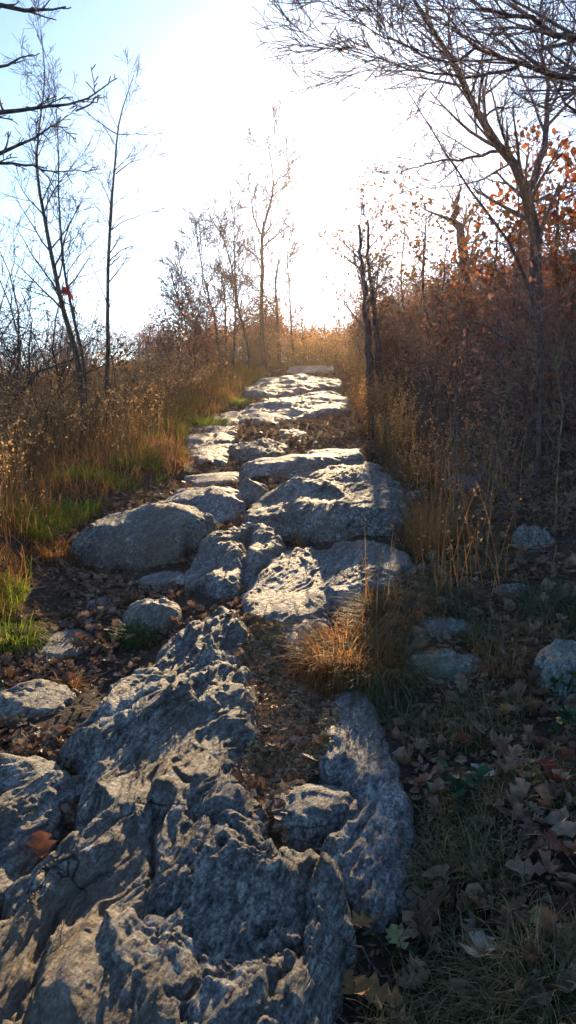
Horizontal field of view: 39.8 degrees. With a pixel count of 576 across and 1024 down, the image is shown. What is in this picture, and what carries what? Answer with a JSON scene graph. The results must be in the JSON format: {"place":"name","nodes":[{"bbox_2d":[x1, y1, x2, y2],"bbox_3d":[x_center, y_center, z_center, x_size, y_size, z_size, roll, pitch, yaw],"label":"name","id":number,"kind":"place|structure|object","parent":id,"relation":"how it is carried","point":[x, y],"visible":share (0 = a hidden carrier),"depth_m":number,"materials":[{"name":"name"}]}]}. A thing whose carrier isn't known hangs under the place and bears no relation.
{"place":"outdoors","nodes":[
{"label":"outdoors","id":0,"kind":"place"},
{"bbox_2d":[0,315,575,1023],"bbox_3d":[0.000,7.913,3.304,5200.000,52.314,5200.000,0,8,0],"label":"ground","id":1,"kind":"structure","parent":0,"point":[380,963],"depth_m":3.87,"materials":[{"name":"soil"}]},
{"bbox_2d":[0,603,61,657],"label":"grass tuft","id":2,"kind":"object","parent":1,"relation":"on","point":[31,639],"visible":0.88,"depth_m":3.72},
{"bbox_2d":[7,507,68,544],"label":"grass tuft","id":3,"kind":"object","parent":1,"relation":"on","point":[38,536],"visible":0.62,"depth_m":5.33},
{"bbox_2d":[0,679,76,726],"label":"stone","id":4,"kind":"object","parent":1,"relation":"on","point":[34,698],"visible":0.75,"depth_m":3.10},
{"bbox_2d":[0,753,78,918],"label":"outcrop","id":5,"kind":"object","parent":1,"relation":"on","point":[36,791],"visible":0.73,"depth_m":2.34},
{"bbox_2d":[25,830,56,858],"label":"oak leaf","id":6,"kind":"object","parent":5,"relation":"on","point":[42,843],"visible":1,"depth_m":2.20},
{"bbox_2d":[24,536,79,564],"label":"grass tuft","id":7,"kind":"object","parent":1,"relation":"on","point":[51,549],"visible":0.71,"depth_m":5.12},
{"bbox_2d":[0,196,112,410],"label":"bare shrub","id":8,"kind":"object","parent":1,"relation":"on","point":[18,319],"visible":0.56,"depth_m":11.02,"materials":[{"name":"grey plant"}]},
{"bbox_2d":[0,0,116,188],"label":"bare tree","id":9,"kind":"object","parent":1,"relation":"on","point":[31,10],"visible":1,"depth_m":4.32,"materials":[{"name":"grey plant"}]},
{"bbox_2d":[0,297,119,422],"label":"bare shrub","id":10,"kind":"object","parent":1,"relation":"on","point":[34,374],"visible":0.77,"depth_m":9.02,"materials":[{"name":"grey plant"}]},
{"bbox_2d":[0,0,124,438],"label":"bare tree","id":11,"kind":"object","parent":1,"relation":"on","point":[79,369],"visible":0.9,"depth_m":8.67,"materials":[{"name":"grey plant"}]},
{"bbox_2d":[32,628,92,662],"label":"stone","id":12,"kind":"object","parent":1,"relation":"on","point":[57,647],"visible":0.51,"depth_m":3.69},
{"bbox_2d":[20,305,104,390],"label":"bare shrub","id":13,"kind":"object","parent":1,"relation":"on","point":[55,347],"visible":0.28,"depth_m":12.68,"materials":[{"name":"brown plant"}]},
{"bbox_2d":[0,231,145,426],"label":"bare shrub","id":14,"kind":"object","parent":1,"relation":"on","point":[14,349],"visible":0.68,"depth_m":9.59,"materials":[{"name":"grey plant"}]},
{"bbox_2d":[42,298,125,369],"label":"bare shrub","id":15,"kind":"object","parent":1,"relation":"on","point":[97,333],"visible":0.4,"depth_m":15.14,"materials":[{"name":"brown plant"}]},
{"bbox_2d":[0,346,241,568],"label":"tall grass","id":16,"kind":"structure","parent":1,"relation":"on","point":[4,419],"depth_m":8.48,"materials":[{"name":"plant"}]},
{"bbox_2d":[55,48,188,431],"bbox_3d":[-1.802,-3.042,9.361,1.498,4.480,0.912,1,8,8],"label":"bare tree","id":17,"kind":"object","parent":1,"relation":"on","point":[107,366],"visible":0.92,"depth_m":9.28,"materials":[{"name":"grey plant"}]},
{"bbox_2d":[70,321,180,416],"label":"leafy shrub","id":18,"kind":"object","parent":1,"relation":"on","point":[116,364],"visible":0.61,"depth_m":10.21,"materials":[{"name":"brown plant"}]},
{"bbox_2d":[0,359,267,663],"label":"dry grass","id":19,"kind":"structure","parent":1,"relation":"on","point":[94,457],"depth_m":7.68,"materials":[{"name":"plant"}]},
{"bbox_2d":[0,367,267,624],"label":"green grass","id":20,"kind":"structure","parent":1,"relation":"on","point":[86,508],"depth_m":6.62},
{"bbox_2d":[104,610,168,653],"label":"grass tuft","id":21,"kind":"object","parent":1,"relation":"on","point":[130,642],"visible":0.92,"depth_m":3.81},
{"bbox_2d":[69,502,218,570],"bbox_3d":[-0.939,0.222,5.495,0.972,0.598,1.088,0,8,0],"label":"boulder","id":22,"kind":"object","parent":1,"relation":"on","point":[151,535],"visible":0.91,"depth_m":5.09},
{"bbox_2d":[122,598,183,633],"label":"stone","id":23,"kind":"object","parent":1,"relation":"on","point":[163,609],"visible":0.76,"depth_m":3.96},
{"bbox_2d":[134,571,185,590],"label":"stone","id":24,"kind":"object","parent":1,"relation":"on","point":[161,578],"visible":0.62,"depth_m":4.63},
{"bbox_2d":[0,606,358,1023],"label":"outcrop","id":25,"kind":"object","parent":1,"relation":"on","point":[166,882],"visible":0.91,"depth_m":1.94,"materials":[{"name":"stone"}]},
{"bbox_2d":[147,245,220,373],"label":"bare tree","id":26,"kind":"object","parent":1,"relation":"on","point":[178,280],"visible":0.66,"depth_m":16.70,"materials":[{"name":"brown plant"}]},
{"bbox_2d":[136,280,238,382],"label":"leafy shrub","id":27,"kind":"object","parent":1,"relation":"on","point":[201,344],"visible":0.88,"depth_m":15.02,"materials":[{"name":"brown plant"}]},
{"bbox_2d":[156,241,229,364],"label":"bare tree","id":28,"kind":"object","parent":1,"relation":"on","point":[174,258],"visible":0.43,"depth_m":18.12,"materials":[{"name":"brown plant"}]},
{"bbox_2d":[156,486,246,522],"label":"boulder","id":29,"kind":"object","parent":1,"relation":"on","point":[220,504],"visible":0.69,"depth_m":6.24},
{"bbox_2d":[161,201,257,373],"bbox_3d":[-1.683,-4.890,17.553,2.048,4.011,2.298,0,8,0],"label":"bare tree","id":30,"kind":"object","parent":1,"relation":"on","point":[195,221],"visible":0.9,"depth_m":17.48,"materials":[{"name":"brown plant"}]},
{"bbox_2d":[184,411,241,466],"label":"outcrop","id":31,"kind":"object","parent":1,"relation":"on","point":[212,447],"visible":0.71,"depth_m":9.47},
{"bbox_2d":[183,472,242,486],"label":"boulder","id":32,"kind":"object","parent":1,"relation":"on","point":[208,478],"visible":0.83,"depth_m":7.50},
{"bbox_2d":[178,202,277,365],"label":"bare tree","id":33,"kind":"object","parent":1,"relation":"on","point":[213,270],"visible":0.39,"depth_m":21.00,"materials":[{"name":"brown plant"}]},
{"bbox_2d":[184,522,286,598],"bbox_3d":[-0.310,0.372,4.917,0.644,0.460,1.414,0,8,0],"label":"boulder","id":34,"kind":"object","parent":1,"relation":"on","point":[223,563],"visible":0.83,"depth_m":4.79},
{"bbox_2d":[190,181,281,362],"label":"bare tree","id":35,"kind":"object","parent":1,"relation":"on","point":[235,240],"visible":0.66,"depth_m":19.58,"materials":[{"name":"brown plant"}]},
{"bbox_2d":[192,180,280,369],"bbox_3d":[-1.213,-5.425,18.808,1.798,4.588,1.828,-7,10,-41],"label":"bare tree","id":36,"kind":"object","parent":1,"relation":"on","point":[234,287],"visible":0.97,"depth_m":18.57,"materials":[{"name":"brown plant"}]},
{"bbox_2d":[237,478,268,503],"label":"stone","id":37,"kind":"object","parent":1,"relation":"on","point":[251,491],"visible":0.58,"depth_m":6.66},
{"bbox_2d":[229,438,288,461],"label":"boulder","id":38,"kind":"object","parent":1,"relation":"on","point":[254,449],"visible":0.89,"depth_m":8.73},
{"bbox_2d":[229,98,314,367],"bbox_3d":[-0.365,-7.020,20.418,2.276,6.786,1.951,0,8,0],"label":"bare tree","id":39,"kind":"object","parent":1,"relation":"on","point":[263,265],"visible":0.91,"depth_m":20.27,"materials":[{"name":"grey plant"}]},
{"bbox_2d":[239,209,312,365],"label":"bare tree","id":40,"kind":"object","parent":1,"relation":"on","point":[295,243],"visible":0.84,"depth_m":21.80,"materials":[{"name":"brown plant"}]},
{"bbox_2d":[246,285,306,358],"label":"crest shrub","id":41,"kind":"object","parent":1,"relation":"on","point":[287,319],"visible":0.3,"depth_m":24.29,"materials":[{"name":"brown plant"}]},
{"bbox_2d":[229,609,336,838],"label":"pocket leaves","id":42,"kind":"object","parent":1,"relation":"on","point":[263,802],"visible":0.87,"depth_m":2.83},
{"bbox_2d":[235,611,339,849],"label":"path chips","id":43,"kind":"object","parent":1,"relation":"on","point":[291,755],"visible":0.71,"depth_m":3.00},
{"bbox_2d":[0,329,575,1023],"bbox_3d":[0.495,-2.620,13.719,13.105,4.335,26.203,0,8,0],"label":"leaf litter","id":44,"kind":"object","parent":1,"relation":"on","point":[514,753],"visible":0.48,"depth_m":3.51,"materials":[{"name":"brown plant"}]},
{"bbox_2d":[0,406,575,1023],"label":"twig litter","id":45,"kind":"object","parent":1,"relation":"on","point":[396,684],"visible":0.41,"depth_m":3.32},
{"bbox_2d":[0,442,575,1023],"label":"leaf crumbs","id":46,"kind":"object","parent":1,"relation":"on","point":[548,878],"visible":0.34,"depth_m":2.91,"materials":[{"name":"brown plant"}]},
{"bbox_2d":[243,374,343,399],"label":"outcrop","id":47,"kind":"object","parent":1,"relation":"on","point":[288,385],"visible":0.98,"depth_m":15.59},
{"bbox_2d":[131,314,456,368],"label":"tall grass","id":48,"kind":"structure","parent":1,"relation":"on","point":[285,358],"depth_m":22.01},
{"bbox_2d":[238,391,351,425],"bbox_3d":[0.137,-1.619,12.826,1.765,0.717,3.578,0,8,0],"label":"outcrop","id":49,"kind":"object","parent":1,"relation":"on","point":[308,406],"visible":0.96,"depth_m":12.30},
{"bbox_2d":[239,448,366,480],"bbox_3d":[0.269,-0.425,8.207,0.964,0.412,1.952,7,11,42],"label":"boulder","id":50,"kind":"object","parent":1,"relation":"on","point":[289,466],"visible":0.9,"depth_m":7.84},
{"bbox_2d":[281,312,333,359],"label":"crest shrub","id":51,"kind":"object","parent":1,"relation":"on","point":[300,333],"visible":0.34,"depth_m":24.82,"materials":[{"name":"brown plant"}]},
{"bbox_2d":[287,365,333,374],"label":"outcrop","id":52,"kind":"object","parent":1,"relation":"on","point":[319,369],"visible":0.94,"depth_m":19.96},
{"bbox_2d":[268,783,353,852],"bbox_3d":[0.077,0.985,2.463,0.361,0.243,0.365,0,8,0],"label":"boulder","id":53,"kind":"object","parent":1,"relation":"on","point":[313,817],"visible":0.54,"depth_m":2.38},
{"bbox_2d":[241,467,413,542],"bbox_3d":[0.298,0.035,6.316,1.360,0.666,1.873,0,8,0],"label":"boulder","id":54,"kind":"object","parent":1,"relation":"on","point":[337,505],"visible":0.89,"depth_m":5.75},
{"bbox_2d":[241,539,417,666],"bbox_3d":[0.265,0.499,4.401,1.056,0.414,1.888,0,8,0],"label":"outcrop","id":55,"kind":"object","parent":1,"relation":"on","point":[299,583],"visible":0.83,"depth_m":4.46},
{"bbox_2d":[288,461,381,480],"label":"boulder","id":56,"kind":"object","parent":1,"relation":"on","point":[317,474],"visible":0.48,"depth_m":7.75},
{"bbox_2d":[263,599,425,704],"bbox_3d":[0.245,0.619,3.510,0.803,0.363,0.743,4,9,25],"label":"grass tuft","id":57,"kind":"object","parent":1,"relation":"on","point":[315,648],"visible":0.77,"depth_m":3.43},
{"bbox_2d":[341,969,372,994],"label":"oak leaf","id":58,"kind":"object","parent":1,"relation":"on","point":[349,987],"visible":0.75,"depth_m":1.83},
{"bbox_2d":[313,688,417,932],"bbox_3d":[0.231,0.955,2.664,0.381,0.308,1.404,0,8,0],"label":"outcrop","id":59,"kind":"object","parent":1,"relation":"on","point":[366,769],"visible":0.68,"depth_m":2.37,"materials":[{"name":"stone"}]},
{"bbox_2d":[301,175,432,401],"bbox_3d":[1.483,-3.576,13.243,2.228,3.847,1.638,6,10,38],"label":"oak tree","id":60,"kind":"object","parent":1,"relation":"on","point":[363,267],"visible":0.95,"depth_m":13.24,"materials":[{"name":"brown plant"}]},
{"bbox_2d":[353,971,404,1010],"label":"oak leaf","id":61,"kind":"object","parent":1,"relation":"on","point":[382,991],"visible":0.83,"depth_m":1.82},
{"bbox_2d":[304,619,460,715],"bbox_3d":[0.399,0.657,3.390,0.727,0.345,0.725,0,8,0],"label":"grass tuft","id":62,"kind":"object","parent":1,"relation":"on","point":[397,679],"visible":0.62,"depth_m":3.30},
{"bbox_2d":[353,307,418,389],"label":"bare shrub","id":63,"kind":"object","parent":1,"relation":"on","point":[386,353],"visible":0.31,"depth_m":14.00,"materials":[{"name":"brown plant"}]},
{"bbox_2d":[327,572,455,641],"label":"grass tuft","id":64,"kind":"object","parent":1,"relation":"on","point":[417,615],"visible":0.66,"depth_m":3.89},
{"bbox_2d":[328,202,455,385],"bbox_3d":[1.826,-3.788,14.115,2.455,3.503,1.714,4,9,25],"label":"young oak","id":65,"kind":"object","parent":1,"relation":"on","point":[412,309],"visible":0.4,"depth_m":14.14,"materials":[{"name":"brown plant"}]},
{"bbox_2d":[361,309,423,396],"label":"bare shrub","id":66,"kind":"object","parent":1,"relation":"on","point":[393,355],"visible":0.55,"depth_m":13.49,"materials":[{"name":"brown plant"}]},
{"bbox_2d":[357,683,451,741],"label":"grass tuft","id":67,"kind":"object","parent":1,"relation":"on","point":[383,712],"visible":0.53,"depth_m":3.10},
{"bbox_2d":[250,0,575,197],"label":"bare tree","id":68,"kind":"object","parent":1,"relation":"on","point":[568,36],"visible":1,"depth_m":4.55,"materials":[{"name":"brown plant"}]},
{"bbox_2d":[396,963,430,988],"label":"oak leaf","id":69,"kind":"object","parent":1,"relation":"on","point":[402,983],"visible":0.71,"depth_m":1.86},
{"bbox_2d":[402,910,442,935],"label":"oak leaf","id":70,"kind":"object","parent":1,"relation":"on","point":[406,915],"visible":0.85,"depth_m":2.00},
{"bbox_2d":[333,358,512,553],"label":"verge grass","id":71,"kind":"structure","parent":1,"relation":"on","point":[379,453],"depth_m":7.14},
{"bbox_2d":[365,166,481,403],"bbox_3d":[1.975,-3.123,11.356,1.656,3.435,1.646,0,8,0],"label":"young oak","id":72,"kind":"object","parent":1,"relation":"on","point":[423,250],"visible":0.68,"depth_m":11.29,"materials":[{"name":"brown plant"}]},
{"bbox_2d":[330,336,531,622],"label":"tall grass","id":73,"kind":"structure","parent":1,"relation":"on","point":[402,420],"depth_m":7.42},
{"bbox_2d":[378,414,483,508],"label":"bare shrub","id":74,"kind":"object","parent":1,"relation":"on","point":[441,455],"visible":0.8,"depth_m":6.08,"materials":[{"name":"brown plant"}]},
{"bbox_2d":[386,475,477,563],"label":"grass tuft","id":75,"kind":"object","parent":1,"relation":"on","point":[428,540],"visible":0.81,"depth_m":4.90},
{"bbox_2d":[398,616,468,637],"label":"stone","id":76,"kind":"object","parent":1,"relation":"on","point":[452,625],"visible":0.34,"depth_m":3.70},
{"bbox_2d":[393,275,489,412],"bbox_3d":[2.059,-2.236,10.722,1.304,1.802,1.052,1,8,6],"label":"bare shrub","id":77,"kind":"object","parent":1,"relation":"on","point":[432,378],"visible":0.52,"depth_m":10.67,"materials":[{"name":"brown plant"}]},
{"bbox_2d":[401,648,482,683],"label":"stone","id":78,"kind":"object","parent":1,"relation":"on","point":[452,670],"visible":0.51,"depth_m":3.33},
{"bbox_2d":[398,281,496,415],"bbox_3d":[2.020,-1.954,9.781,1.332,1.609,1.138,2,8,12],"label":"bare shrub","id":79,"kind":"object","parent":1,"relation":"on","point":[437,368],"visible":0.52,"depth_m":9.77,"materials":[{"name":"brown plant"}]},
{"bbox_2d":[395,565,504,623],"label":"grass tuft","id":80,"kind":"object","parent":1,"relation":"on","point":[453,601],"visible":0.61,"depth_m":3.91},
{"bbox_2d":[334,426,575,1023],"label":"short grass","id":81,"kind":"structure","parent":1,"relation":"on","point":[471,848],"depth_m":2.30,"materials":[{"name":"plant"}]},
{"bbox_2d":[420,136,491,387],"bbox_3d":[2.460,-3.574,11.667,1.022,3.788,0.986,0,8,0],"label":"dead tree","id":82,"kind":"object","parent":1,"relation":"on","point":[454,225],"visible":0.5,"depth_m":11.63,"materials":[{"name":"brown plant"}]},
{"bbox_2d":[382,836,533,938],"bbox_3d":[0.451,0.998,2.132,0.445,0.224,0.402,0,8,0],"label":"grass tuft","id":83,"kind":"object","parent":1,"relation":"on","point":[456,895],"visible":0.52,"depth_m":2.10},
{"bbox_2d":[399,345,518,404],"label":"dead branch","id":84,"kind":"object","parent":1,"relation":"on","point":[491,392],"visible":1,"depth_m":5.22,"materials":[{"name":"wood"}]},
{"bbox_2d":[400,272,521,397],"bbox_3d":[2.406,-2.433,10.710,1.753,1.850,1.645,-7,10,-40],"label":"bare shrub","id":85,"kind":"object","parent":1,"relation":"on","point":[458,337],"visible":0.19,"depth_m":10.82,"materials":[{"name":"brown plant"}]},
{"bbox_2d":[351,0,575,451],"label":"bare tree","id":86,"kind":"object","parent":1,"relation":"on","point":[523,189],"visible":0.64,"depth_m":6.37,"materials":[{"name":"brown plant"}]},
{"bbox_2d":[438,758,489,804],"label":"seedling","id":87,"kind":"object","parent":1,"relation":"on","point":[474,772],"visible":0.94,"depth_m":2.43,"materials":[{"name":"green plant"}]},
{"bbox_2d":[458,930,496,957],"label":"oak leaf","id":88,"kind":"object","parent":1,"relation":"on","point":[467,948],"visible":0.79,"depth_m":1.88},
{"bbox_2d":[389,61,575,488],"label":"leaning sapling","id":89,"kind":"object","parent":1,"relation":"on","point":[539,369],"visible":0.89,"depth_m":5.71,"materials":[{"name":"brown plant"}]},
{"bbox_2d":[415,246,549,418],"bbox_3d":[2.281,-2.089,9.364,1.453,2.025,1.996,-1,8,-8],"label":"bare shrub","id":90,"kind":"object","parent":1,"relation":"on","point":[466,356],"visible":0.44,"depth_m":9.30,"materials":[{"name":"brown plant"}]},
{"bbox_2d":[454,403,525,521],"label":"dead branch","id":91,"kind":"object","parent":1,"relation":"on","point":[489,478],"visible":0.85,"depth_m":5.25,"materials":[{"name":"wood"}]},
{"bbox_2d":[408,172,575,413],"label":"young oak","id":92,"kind":"object","parent":1,"relation":"on","point":[477,225],"visible":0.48,"depth_m":8.88,"materials":[{"name":"brown plant"}]},
{"bbox_2d":[409,805,575,1023],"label":"pebbles","id":93,"kind":"object","parent":1,"relation":"on","point":[564,838],"visible":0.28,"depth_m":2.08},
{"bbox_2d":[412,887,575,1023],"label":"grass tuft","id":94,"kind":"object","parent":1,"relation":"on","point":[518,947],"visible":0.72,"depth_m":1.76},
{"bbox_2d":[442,620,546,686],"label":"grass tuft","id":95,"kind":"object","parent":1,"relation":"on","point":[481,649],"visible":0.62,"depth_m":3.40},
{"bbox_2d":[443,423,551,536],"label":"bare shrub","id":96,"kind":"object","parent":1,"relation":"on","point":[473,486],"visible":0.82,"depth_m":5.21,"materials":[{"name":"brown plant"}]},
{"bbox_2d":[434,286,575,392],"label":"dead branch","id":97,"kind":"object","parent":1,"relation":"on","point":[542,352],"visible":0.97,"depth_m":5.08,"materials":[{"name":"wood"}]},
{"bbox_2d":[436,227,575,473],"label":"bare shrub","id":98,"kind":"object","parent":1,"relation":"on","point":[505,361],"visible":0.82,"depth_m":6.21,"materials":[{"name":"brown plant"}]},
{"bbox_2d":[448,307,575,470],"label":"bare shrub","id":99,"kind":"object","parent":1,"relation":"on","point":[508,395],"visible":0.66,"depth_m":6.61,"materials":[{"name":"brown plant"}]},
{"bbox_2d":[450,119,575,429],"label":"young oak","id":100,"kind":"object","parent":1,"relation":"on","point":[558,276],"visible":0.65,"depth_m":7.33,"materials":[{"name":"brown plant"}]},
{"bbox_2d":[456,401,575,515],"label":"bare shrub","id":101,"kind":"object","parent":1,"relation":"on","point":[532,472],"visible":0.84,"depth_m":5.58,"materials":[{"name":"brown plant"}]},
{"bbox_2d":[459,179,574,384],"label":"young oak","id":102,"kind":"object","parent":1,"relation":"on","point":[543,251],"visible":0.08,"depth_m":10.60,"materials":[{"name":"brown plant"}]},
{"bbox_2d":[466,259,569,406],"bbox_3d":[2.690,-2.090,9.349,1.252,1.746,1.720,1,8,6],"label":"bare shrub","id":103,"kind":"object","parent":1,"relation":"on","point":[526,271],"visible":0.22,"depth_m":9.24,"materials":[{"name":"brown plant"}]},
{"bbox_2d":[466,227,575,453],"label":"bare shrub","id":104,"kind":"object","parent":1,"relation":"on","point":[550,294],"visible":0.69,"depth_m":6.41,"materials":[{"name":"brown plant"}]},
{"bbox_2d":[505,853,546,875],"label":"oak leaf","id":105,"kind":"object","parent":1,"relation":"on","point":[536,868],"visible":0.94,"depth_m":2.11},
{"bbox_2d":[479,455,575,573],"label":"bare shrub","id":106,"kind":"object","parent":1,"relation":"on","point":[556,516],"visible":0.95,"depth_m":4.30,"materials":[{"name":"brown plant"}]},
{"bbox_2d":[485,567,575,623],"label":"grass tuft","id":107,"kind":"object","parent":1,"relation":"on","point":[521,605],"visible":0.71,"depth_m":3.91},
{"bbox_2d":[511,525,554,548],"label":"stone","id":108,"kind":"object","parent":1,"relation":"on","point":[538,534],"visible":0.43,"depth_m":4.85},
{"bbox_2d":[536,759,570,783],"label":"oak leaf","id":109,"kind":"object","parent":1,"relation":"on","point":[543,763],"visible":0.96,"depth_m":2.51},
{"bbox_2d":[533,639,575,703],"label":"boulder","id":110,"kind":"object","parent":1,"relation":"on","point":[555,658],"visible":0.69,"depth_m":3.14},
{"bbox_2d":[533,338,575,574],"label":"weed stalk","id":111,"kind":"object","parent":1,"relation":"on","point":[557,370],"visible":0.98,"depth_m":4.19,"materials":[{"name":"plant"}]},
{"bbox_2d":[542,164,575,346],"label":"young oak","id":112,"kind":"object","parent":1,"relation":"on","point":[571,249],"visible":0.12,"depth_m":9.50,"materials":[{"name":"brown plant"}]},
{"bbox_2d":[547,704,575,735],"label":"seedling","id":113,"kind":"object","parent":1,"relation":"on","point":[565,716],"visible":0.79,"depth_m":2.78,"materials":[{"name":"green plant"}]},
{"bbox_2d":[0,0,575,370],"label":"sky","id":114,"kind":"structure","parent":0,"point":[204,76],"materials":[{"name":"white"}]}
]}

